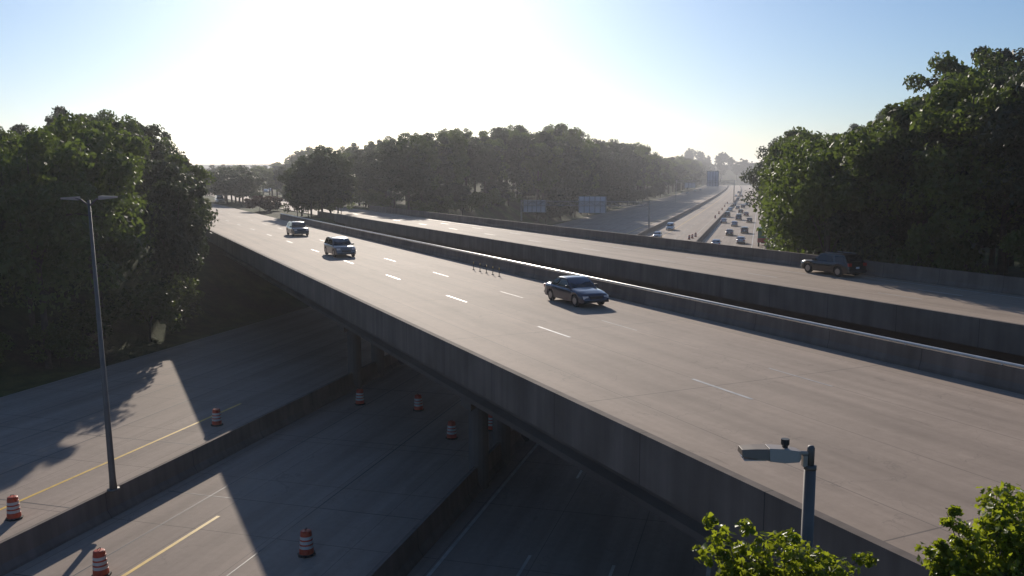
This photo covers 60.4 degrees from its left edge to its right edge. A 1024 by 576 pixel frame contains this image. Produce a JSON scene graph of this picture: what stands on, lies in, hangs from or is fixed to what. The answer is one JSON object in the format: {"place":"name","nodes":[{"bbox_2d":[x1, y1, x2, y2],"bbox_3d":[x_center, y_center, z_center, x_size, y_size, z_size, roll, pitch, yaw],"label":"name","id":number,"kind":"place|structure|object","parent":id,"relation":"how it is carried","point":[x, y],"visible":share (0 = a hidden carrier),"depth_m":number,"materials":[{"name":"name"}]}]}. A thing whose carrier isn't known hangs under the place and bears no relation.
{"place":"outdoors","nodes":[
{"label":"outdoors","id":0,"kind":"place"},
{"bbox_2d":[0,162,1023,396],"bbox_3d":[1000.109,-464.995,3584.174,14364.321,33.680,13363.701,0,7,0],"label":"ground","id":1,"kind":"structure","parent":0,"point":[237,295],"depth_m":86.22,"materials":[{"name":"green plant"}]},
{"bbox_2d":[0,131,94,326],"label":"tree","id":2,"kind":"object","parent":1,"relation":"on","point":[6,146],"visible":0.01,"depth_m":69.66,"materials":[{"name":"green plant"}]},
{"bbox_2d":[44,105,67,124],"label":"tree","id":3,"kind":"object","parent":1,"relation":"on","point":[57,109],"visible":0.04,"depth_m":132.36,"materials":[{"name":"green plant"}]},
{"bbox_2d":[0,126,148,368],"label":"tree","id":4,"kind":"object","parent":1,"relation":"on","point":[38,234],"visible":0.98,"depth_m":63.84,"materials":[{"name":"green plant"}]},
{"bbox_2d":[55,299,116,338],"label":"shrub","id":5,"kind":"object","parent":1,"relation":"on","point":[86,318],"visible":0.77,"depth_m":71.93,"materials":[{"name":"green plant"}]},
{"bbox_2d":[15,110,164,338],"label":"tree","id":6,"kind":"object","parent":1,"relation":"on","point":[111,168],"visible":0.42,"depth_m":72.17,"materials":[{"name":"green plant"}]},
{"bbox_2d":[53,125,137,293],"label":"tree","id":7,"kind":"object","parent":1,"relation":"on","point":[91,272],"visible":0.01,"depth_m":79.51,"materials":[{"name":"green plant"}]},
{"bbox_2d":[60,116,146,264],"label":"tree","id":8,"kind":"object","parent":1,"relation":"on","point":[116,124],"visible":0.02,"depth_m":84.11,"materials":[{"name":"green plant"}]},
{"bbox_2d":[99,114,155,185],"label":"tree","id":9,"kind":"object","parent":1,"relation":"on","point":[130,124],"visible":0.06,"depth_m":95.60,"materials":[{"name":"green plant"}]},
{"bbox_2d":[94,117,164,200],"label":"tree","id":10,"kind":"object","parent":1,"relation":"on","point":[148,164],"visible":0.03,"depth_m":90.47,"materials":[{"name":"green plant"}]},
{"bbox_2d":[103,281,190,341],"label":"shrub","id":11,"kind":"object","parent":1,"relation":"on","point":[150,302],"visible":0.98,"depth_m":76.29,"materials":[{"name":"green plant"}]},
{"bbox_2d":[134,121,184,236],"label":"tree","id":12,"kind":"object","parent":1,"relation":"on","point":[151,133],"visible":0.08,"depth_m":103.22,"materials":[{"name":"green plant"}]},
{"bbox_2d":[132,160,207,276],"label":"tree","id":13,"kind":"object","parent":1,"relation":"on","point":[159,168],"visible":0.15,"depth_m":87.97,"materials":[{"name":"green plant"}]},
{"bbox_2d":[147,150,193,185],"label":"tree","id":14,"kind":"object","parent":1,"relation":"on","point":[158,154],"visible":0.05,"depth_m":101.25,"materials":[{"name":"green plant"}]},
{"bbox_2d":[153,276,204,318],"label":"shrub","id":15,"kind":"object","parent":1,"relation":"on","point":[186,299],"visible":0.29,"depth_m":81.63,"materials":[{"name":"green plant"}]},
{"bbox_2d":[141,153,216,219],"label":"tree","id":16,"kind":"object","parent":1,"relation":"on","point":[201,173],"visible":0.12,"depth_m":94.17,"materials":[{"name":"green plant"}]},
{"bbox_2d":[139,164,219,326],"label":"tree","id":17,"kind":"object","parent":1,"relation":"on","point":[179,241],"visible":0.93,"depth_m":80.50,"materials":[{"name":"green plant"}]},
{"bbox_2d":[204,169,250,204],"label":"tree","id":18,"kind":"object","parent":1,"relation":"on","point":[213,187],"visible":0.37,"depth_m":215.66,"materials":[{"name":"green plant"}]},
{"bbox_2d":[206,165,262,202],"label":"tree","id":19,"kind":"object","parent":1,"relation":"on","point":[237,169],"visible":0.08,"depth_m":233.04,"materials":[{"name":"green plant"}]},
{"bbox_2d":[217,171,265,204],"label":"tree","id":20,"kind":"object","parent":1,"relation":"on","point":[237,185],"visible":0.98,"depth_m":211.21,"materials":[{"name":"green plant"}]},
{"bbox_2d":[244,195,274,211],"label":"shrub","id":21,"kind":"object","parent":1,"relation":"on","point":[267,203],"visible":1,"depth_m":172.37,"materials":[{"name":"brown plant"}]},
{"bbox_2d":[276,166,302,215],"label":"tree","id":22,"kind":"object","parent":1,"relation":"on","point":[281,179],"visible":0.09,"depth_m":155.70,"materials":[{"name":"green plant"}]},
{"bbox_2d":[280,191,314,216],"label":"shrub","id":23,"kind":"object","parent":1,"relation":"on","point":[293,203],"visible":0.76,"depth_m":152.89,"materials":[{"name":"green plant"}]},
{"bbox_2d":[284,155,336,217],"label":"tree","id":24,"kind":"object","parent":1,"relation":"on","point":[307,180],"visible":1,"depth_m":149.99,"materials":[{"name":"green plant"}]},
{"bbox_2d":[289,145,355,211],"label":"tree","id":25,"kind":"object","parent":1,"relation":"on","point":[332,183],"visible":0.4,"depth_m":156.48,"materials":[{"name":"green plant"}]},
{"bbox_2d":[329,155,358,212],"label":"tree","id":26,"kind":"object","parent":1,"relation":"on","point":[348,196],"visible":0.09,"depth_m":162.58,"materials":[{"name":"green plant"}]},
{"bbox_2d":[335,170,359,212],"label":"tree","id":27,"kind":"object","parent":1,"relation":"on","point":[351,188],"visible":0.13,"depth_m":164.59,"materials":[{"name":"green plant"}]},
{"bbox_2d":[350,156,385,206],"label":"tree","id":28,"kind":"object","parent":1,"relation":"on","point":[358,167],"visible":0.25,"depth_m":197.32,"materials":[{"name":"green plant"}]},
{"bbox_2d":[356,142,385,191],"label":"tree","id":29,"kind":"object","parent":1,"relation":"on","point":[367,161],"visible":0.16,"depth_m":192.83,"materials":[{"name":"green plant"}]},
{"bbox_2d":[0,185,766,575],"bbox_3d":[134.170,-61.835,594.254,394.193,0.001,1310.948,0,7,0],"label":"highway","id":30,"kind":"structure","parent":1,"relation":"on","point":[548,511],"depth_m":43.75,"materials":[{"name":"asphalt"}]},
{"bbox_2d":[5,495,22,521],"bbox_3d":[-21.581,9.468,38.099,0.666,1.087,0.667,-3,8,-22],"label":"traffic drum","id":31,"kind":"object","parent":30,"relation":"on","point":[13,509],"visible":1,"depth_m":37.89,"materials":[{"name":"plastic"}]},
{"bbox_2d":[91,547,111,575],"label":"traffic drum","id":32,"kind":"object","parent":30,"relation":"on","point":[100,566],"visible":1,"depth_m":32.47,"materials":[{"name":"plastic"}]},
{"bbox_2d":[211,407,222,426],"bbox_3d":[-17.554,7.630,52.307,0.665,1.084,0.667,-5,9,-36],"label":"traffic drum","id":33,"kind":"object","parent":30,"relation":"on","point":[216,418],"visible":1,"depth_m":52.11,"materials":[{"name":"plastic"}]},
{"bbox_2d":[298,528,315,557],"bbox_3d":[-8.056,9.935,34.461,0.665,1.084,0.667,4,8,25],"label":"traffic drum","id":34,"kind":"object","parent":30,"relation":"on","point":[306,548],"visible":1,"depth_m":34.27,"materials":[{"name":"plastic"}]},
{"bbox_2d":[0,214,706,575],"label":"pavement seams","id":35,"kind":"object","parent":30,"relation":"on","point":[246,474],"visible":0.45,"depth_m":48.77,"materials":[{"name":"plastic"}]},
{"bbox_2d":[0,185,728,575],"bbox_3d":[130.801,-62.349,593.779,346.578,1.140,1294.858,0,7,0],"label":"concrete barrier","id":36,"kind":"object","parent":30,"relation":"on","point":[42,537],"visible":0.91,"depth_m":41.92,"materials":[{"name":"concrete"}]},
{"bbox_2d":[60,196,119,491],"bbox_3d":[-17.532,2.490,37.564,2.300,12.760,0.520,-1,7,0],"label":"light pole","id":37,"kind":"object","parent":36,"relation":"on","point":[113,487],"visible":1,"depth_m":37.59,"materials":[{"name":"metal"}]},
{"bbox_2d":[0,188,730,575],"bbox_3d":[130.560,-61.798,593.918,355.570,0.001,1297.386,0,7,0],"label":"highway edge lines","id":38,"kind":"object","parent":30,"relation":"on","point":[162,438],"visible":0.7,"depth_m":41.26,"materials":[{"name":"paint"}]},
{"bbox_2d":[445,420,457,439],"bbox_3d":[-3.405,7.972,49.662,0.665,1.082,0.667,-5,9,-35],"label":"traffic drum","id":39,"kind":"object","parent":30,"relation":"on","point":[451,432],"visible":1,"depth_m":49.45,"materials":[{"name":"plastic"}]},
{"bbox_2d":[366,185,740,575],"bbox_3d":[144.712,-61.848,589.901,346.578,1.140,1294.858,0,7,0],"label":"concrete barrier","id":40,"kind":"object","parent":30,"relation":"on","point":[405,555],"visible":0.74,"depth_m":36.57,"materials":[{"name":"concrete"}]},
{"bbox_2d":[521,196,649,228],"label":"sign gantry","id":41,"kind":"object","parent":30,"relation":"on","point":[592,204],"visible":0.98,"depth_m":244.20,"materials":[{"name":"metal"}]},
{"bbox_2d":[426,186,756,575],"bbox_3d":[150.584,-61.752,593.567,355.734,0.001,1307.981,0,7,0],"label":"highway markings","id":42,"kind":"object","parent":30,"relation":"on","point":[438,563],"visible":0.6,"depth_m":37.70,"materials":[{"name":"paint"}]},
{"bbox_2d":[205,214,1023,575],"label":"overpass bridge","id":43,"kind":"structure","parent":30,"relation":"on","point":[677,486],"depth_m":30.76,"materials":[{"name":"concrete"}]},
{"bbox_2d":[205,203,1023,565],"bbox_3d":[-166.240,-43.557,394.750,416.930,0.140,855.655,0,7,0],"label":"overpass road","id":44,"kind":"structure","parent":43,"relation":"on","point":[905,457],"depth_m":30.68,"materials":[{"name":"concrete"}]},
{"bbox_2d":[286,221,308,235],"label":"suv","id":45,"kind":"object","parent":44,"relation":"on","point":[293,228],"visible":1,"depth_m":105.15,"materials":[{"name":"white paint"}]},
{"bbox_2d":[324,236,355,256],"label":"suv","id":46,"kind":"object","parent":44,"relation":"on","point":[335,246],"visible":1,"depth_m":78.63,"materials":[{"name":"grey paint"}]},
{"bbox_2d":[544,275,608,306],"bbox_3d":[3.637,0.076,50.456,2.075,1.510,4.803,-3,8,-25],"label":"sedan","id":47,"kind":"object","parent":44,"relation":"on","point":[577,290],"visible":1,"depth_m":49.61,"materials":[{"name":"blue paint"}]},
{"bbox_2d":[217,209,1023,491],"bbox_3d":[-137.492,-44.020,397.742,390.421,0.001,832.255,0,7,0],"label":"overpass markings","id":48,"kind":"object","parent":44,"relation":"on","point":[634,329],"visible":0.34,"depth_m":53.42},
{"bbox_2d":[281,213,1023,367],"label":"parapet railing","id":49,"kind":"object","parent":43,"relation":"on","point":[897,340],"visible":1,"depth_m":40.86,"materials":[{"name":"concrete"}]},
{"bbox_2d":[317,205,1023,367],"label":"overpass bridge","id":50,"kind":"structure","parent":30,"relation":"on","point":[991,338],"depth_m":58.76,"materials":[{"name":"concrete"}]},
{"bbox_2d":[206,195,1023,323],"bbox_3d":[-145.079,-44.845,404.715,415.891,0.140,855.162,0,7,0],"label":"overpass road","id":51,"kind":"structure","parent":50,"relation":"on","point":[991,305],"depth_m":65.98,"materials":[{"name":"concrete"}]},
{"bbox_2d":[800,251,866,276],"bbox_3d":[23.590,-1.846,64.726,2.189,1.667,4.855,-3,8,-25],"label":"suv","id":52,"kind":"object","parent":51,"relation":"on","point":[839,263],"visible":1,"depth_m":63.36,"materials":[{"name":"black paint"}]},
{"bbox_2d":[675,171,734,201],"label":"sign gantry","id":53,"kind":"object","parent":30,"relation":"on","point":[712,178],"visible":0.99,"depth_m":475.68,"materials":[{"name":"metal"}]},
{"bbox_2d":[738,438,816,568],"bbox_3d":[3.290,7.569,11.524,0.980,11.535,0.296,0,7,0],"label":"street lamp","id":54,"kind":"object","parent":30,"relation":"on","point":[783,452],"visible":1,"depth_m":10.78,"materials":[{"name":"metal"}]},
{"bbox_2d":[368,139,412,207],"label":"tree","id":55,"kind":"object","parent":1,"relation":"on","point":[380,166],"visible":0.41,"depth_m":182.02,"materials":[{"name":"green plant"}]},
{"bbox_2d":[381,143,436,209],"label":"tree","id":56,"kind":"object","parent":1,"relation":"on","point":[411,175],"visible":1,"depth_m":175.47,"materials":[{"name":"green plant"}]},
{"bbox_2d":[383,132,434,208],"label":"tree","id":57,"kind":"object","parent":1,"relation":"on","point":[402,141],"visible":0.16,"depth_m":186.10,"materials":[{"name":"green plant"}]},
{"bbox_2d":[405,200,436,212],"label":"shrub","id":58,"kind":"object","parent":1,"relation":"on","point":[418,206],"visible":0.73,"depth_m":185.15,"materials":[{"name":"green plant"}]},
{"bbox_2d":[413,134,441,202],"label":"tree","id":59,"kind":"object","parent":1,"relation":"on","point":[432,158],"visible":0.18,"depth_m":192.90,"materials":[{"name":"green plant"}]},
{"bbox_2d":[420,131,456,184],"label":"tree","id":60,"kind":"object","parent":1,"relation":"on","point":[444,168],"visible":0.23,"depth_m":200.70,"materials":[{"name":"green plant"}]},
{"bbox_2d":[434,130,471,209],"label":"tree","id":61,"kind":"object","parent":1,"relation":"on","point":[458,164],"visible":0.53,"depth_m":206.68,"materials":[{"name":"green plant"}]},
{"bbox_2d":[451,195,473,215],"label":"shrub","id":62,"kind":"object","parent":1,"relation":"on","point":[464,203],"visible":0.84,"depth_m":211.54,"materials":[{"name":"green plant"}]},
{"bbox_2d":[454,133,490,185],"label":"tree","id":63,"kind":"object","parent":1,"relation":"on","point":[474,164],"visible":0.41,"depth_m":222.80,"materials":[{"name":"green plant"}]},
{"bbox_2d":[466,191,486,210],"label":"shrub","id":64,"kind":"object","parent":1,"relation":"on","point":[479,197],"visible":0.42,"depth_m":220.40,"materials":[{"name":"green plant"}]},
{"bbox_2d":[463,136,494,191],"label":"tree","id":65,"kind":"object","parent":1,"relation":"on","point":[475,139],"visible":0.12,"depth_m":230.43,"materials":[{"name":"green plant"}]},
{"bbox_2d":[467,136,505,192],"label":"tree","id":66,"kind":"object","parent":1,"relation":"on","point":[494,167],"visible":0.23,"depth_m":237.91,"materials":[{"name":"green plant"}]},
{"bbox_2d":[478,130,509,183],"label":"tree","id":67,"kind":"object","parent":1,"relation":"on","point":[498,142],"visible":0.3,"depth_m":245.32,"materials":[{"name":"green plant"}]},
{"bbox_2d":[479,179,515,205],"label":"tree","id":68,"kind":"object","parent":1,"relation":"on","point":[502,187],"visible":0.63,"depth_m":244.11,"materials":[{"name":"green plant"}]},
{"bbox_2d":[478,127,540,187],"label":"tree","id":69,"kind":"object","parent":1,"relation":"on","point":[512,158],"visible":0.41,"depth_m":250.94,"materials":[{"name":"green plant"}]},
{"bbox_2d":[516,132,563,220],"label":"tree","id":70,"kind":"object","parent":1,"relation":"on","point":[538,166],"visible":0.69,"depth_m":257.56,"materials":[{"name":"green plant"}]},
{"bbox_2d":[528,199,562,223],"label":"tree","id":71,"kind":"object","parent":1,"relation":"on","point":[552,210],"visible":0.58,"depth_m":260.43,"materials":[{"name":"green plant"}]},
{"bbox_2d":[514,131,579,218],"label":"tree","id":72,"kind":"object","parent":1,"relation":"on","point":[553,193],"visible":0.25,"depth_m":264.06,"materials":[{"name":"green plant"}]},
{"bbox_2d":[531,128,584,197],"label":"tree","id":73,"kind":"object","parent":1,"relation":"on","point":[566,145],"visible":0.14,"depth_m":275.05,"materials":[{"name":"green plant"}]},
{"bbox_2d":[539,150,592,217],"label":"tree","id":74,"kind":"object","parent":1,"relation":"on","point":[573,189],"visible":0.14,"depth_m":285.39,"materials":[{"name":"green plant"}]},
{"bbox_2d":[546,122,587,215],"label":"tree","id":75,"kind":"object","parent":1,"relation":"on","point":[568,138],"visible":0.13,"depth_m":290.68,"materials":[{"name":"green plant"}]},
{"bbox_2d":[561,127,595,215],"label":"tree","id":76,"kind":"object","parent":1,"relation":"on","point":[584,152],"visible":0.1,"depth_m":296.56,"materials":[{"name":"green plant"}]},
{"bbox_2d":[572,135,602,212],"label":"tree","id":77,"kind":"object","parent":1,"relation":"on","point":[597,168],"visible":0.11,"depth_m":308.48,"materials":[{"name":"green plant"}]},
{"bbox_2d":[584,145,621,198],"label":"tree","id":78,"kind":"object","parent":1,"relation":"on","point":[609,162],"visible":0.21,"depth_m":342.93,"materials":[{"name":"green plant"}]},
{"bbox_2d":[602,144,632,194],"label":"tree","id":79,"kind":"object","parent":1,"relation":"on","point":[619,180],"visible":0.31,"depth_m":359.95,"materials":[{"name":"green plant"}]},
{"bbox_2d":[608,138,638,205],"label":"tree","id":80,"kind":"object","parent":1,"relation":"on","point":[625,150],"visible":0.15,"depth_m":398.60,"materials":[{"name":"green plant"}]},
{"bbox_2d":[617,149,645,189],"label":"tree","id":81,"kind":"object","parent":1,"relation":"on","point":[638,173],"visible":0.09,"depth_m":410.69,"materials":[{"name":"green plant"}]},
{"bbox_2d":[630,142,655,188],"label":"tree","id":82,"kind":"object","parent":1,"relation":"on","point":[648,158],"visible":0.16,"depth_m":457.60,"materials":[{"name":"green plant"}]},
{"bbox_2d":[636,155,671,198],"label":"tree","id":83,"kind":"object","parent":1,"relation":"on","point":[665,163],"visible":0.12,"depth_m":510.91,"materials":[{"name":"green plant"}]},
{"bbox_2d":[642,151,665,188],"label":"tree","id":84,"kind":"object","parent":1,"relation":"on","point":[655,175],"visible":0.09,"depth_m":498.43,"materials":[{"name":"green plant"}]},
{"bbox_2d":[661,159,688,193],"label":"tree","id":85,"kind":"object","parent":1,"relation":"on","point":[682,172],"visible":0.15,"depth_m":636.76,"materials":[{"name":"green plant"}]},
{"bbox_2d":[738,136,783,206],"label":"tree","id":86,"kind":"object","parent":1,"relation":"on","point":[752,179],"visible":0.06,"depth_m":172.60,"materials":[{"name":"green plant"}]},
{"bbox_2d":[690,512,878,575],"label":"young tree","id":87,"kind":"object","parent":1,"relation":"on","point":[807,562],"visible":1,"depth_m":9.75,"materials":[{"name":"green plant"}]},
{"bbox_2d":[752,139,820,252],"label":"tree","id":88,"kind":"object","parent":1,"relation":"on","point":[769,160],"visible":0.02,"depth_m":101.42,"materials":[{"name":"green plant"}]},
{"bbox_2d":[753,130,830,246],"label":"tree","id":89,"kind":"object","parent":1,"relation":"on","point":[775,148],"visible":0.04,"depth_m":106.47,"materials":[{"name":"green plant"}]},
{"bbox_2d":[766,135,841,253],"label":"tree","id":90,"kind":"object","parent":1,"relation":"on","point":[790,153],"visible":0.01,"depth_m":91.73,"materials":[{"name":"green plant"}]},
{"bbox_2d":[765,139,849,252],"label":"tree","id":91,"kind":"object","parent":1,"relation":"on","point":[805,193],"visible":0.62,"depth_m":72.35,"materials":[{"name":"green plant"}]},
{"bbox_2d":[756,134,860,254],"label":"tree","id":92,"kind":"object","parent":1,"relation":"on","point":[788,226],"visible":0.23,"depth_m":77.97,"materials":[{"name":"green plant"}]},
{"bbox_2d":[816,147,920,261],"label":"tree","id":93,"kind":"object","parent":1,"relation":"on","point":[851,221],"visible":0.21,"depth_m":69.09,"materials":[{"name":"green plant"}]},
{"bbox_2d":[828,101,927,252],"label":"tree","id":94,"kind":"object","parent":1,"relation":"on","point":[869,154],"visible":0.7,"depth_m":65.16,"materials":[{"name":"green plant"}]},
{"bbox_2d":[902,72,936,108],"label":"tree","id":95,"kind":"object","parent":1,"relation":"on","point":[919,81],"visible":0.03,"depth_m":91.69,"materials":[{"name":"green plant"}]},
{"bbox_2d":[852,120,995,266],"bbox_3d":[30.700,-5.681,65.892,10.831,15.082,8.899,7,10,43],"label":"tree","id":96,"kind":"object","parent":1,"relation":"on","point":[913,216],"visible":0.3,"depth_m":64.40,"materials":[{"name":"green plant"}]},
{"bbox_2d":[895,216,995,274],"bbox_3d":[30.708,-1.454,62.953,6.328,7.623,5.985,-2,8,-17],"label":"shrub","id":97,"kind":"object","parent":1,"relation":"on","point":[954,255],"visible":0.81,"depth_m":61.39,"materials":[{"name":"green plant"}]},
{"bbox_2d":[898,66,1023,269],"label":"tree","id":98,"kind":"object","parent":1,"relation":"on","point":[953,101],"visible":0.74,"depth_m":59.27,"materials":[{"name":"green plant"}]},
{"bbox_2d":[904,48,1023,112],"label":"tree","id":99,"kind":"object","parent":1,"relation":"on","point":[948,66],"visible":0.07,"depth_m":81.68,"materials":[{"name":"green plant"}]},
{"bbox_2d":[914,481,1023,575],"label":"young tree","id":100,"kind":"object","parent":1,"relation":"on","point":[999,536],"visible":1,"depth_m":10.26,"materials":[{"name":"green plant"}]},
{"bbox_2d":[920,45,1023,247],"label":"tree","id":101,"kind":"object","parent":1,"relation":"on","point":[1011,55],"visible":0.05,"depth_m":86.49,"materials":[{"name":"green plant"}]},
{"bbox_2d":[944,77,1023,275],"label":"tree","id":102,"kind":"object","parent":1,"relation":"on","point":[1003,231],"visible":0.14,"depth_m":59.32,"materials":[{"name":"green plant"}]},
{"bbox_2d":[960,63,1019,264],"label":"tree","id":103,"kind":"object","parent":1,"relation":"on","point":[997,73],"visible":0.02,"depth_m":71.81,"materials":[{"name":"green plant"}]},
{"bbox_2d":[974,69,1023,205],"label":"tree","id":104,"kind":"object","parent":1,"relation":"on","point":[998,140],"visible":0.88,"depth_m":55.02,"materials":[{"name":"green plant"}]},
{"bbox_2d":[978,106,1023,206],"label":"tree","id":105,"kind":"object","parent":1,"relation":"on","point":[1020,150],"visible":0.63,"depth_m":55.51,"materials":[{"name":"green plant"}]},
{"bbox_2d":[980,72,1023,273],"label":"tree","id":106,"kind":"object","parent":1,"relation":"on","point":[999,82],"visible":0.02,"depth_m":64.94,"materials":[{"name":"green plant"}]},
{"bbox_2d":[998,214,1023,271],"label":"shrub","id":107,"kind":"object","parent":1,"relation":"on","point":[1013,239],"visible":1,"depth_m":56.05,"materials":[{"name":"green plant"}]},
{"bbox_2d":[0,0,1023,164],"label":"sky","id":108,"kind":"structure","parent":0,"point":[230,81],"materials":[{"name":"blue"}]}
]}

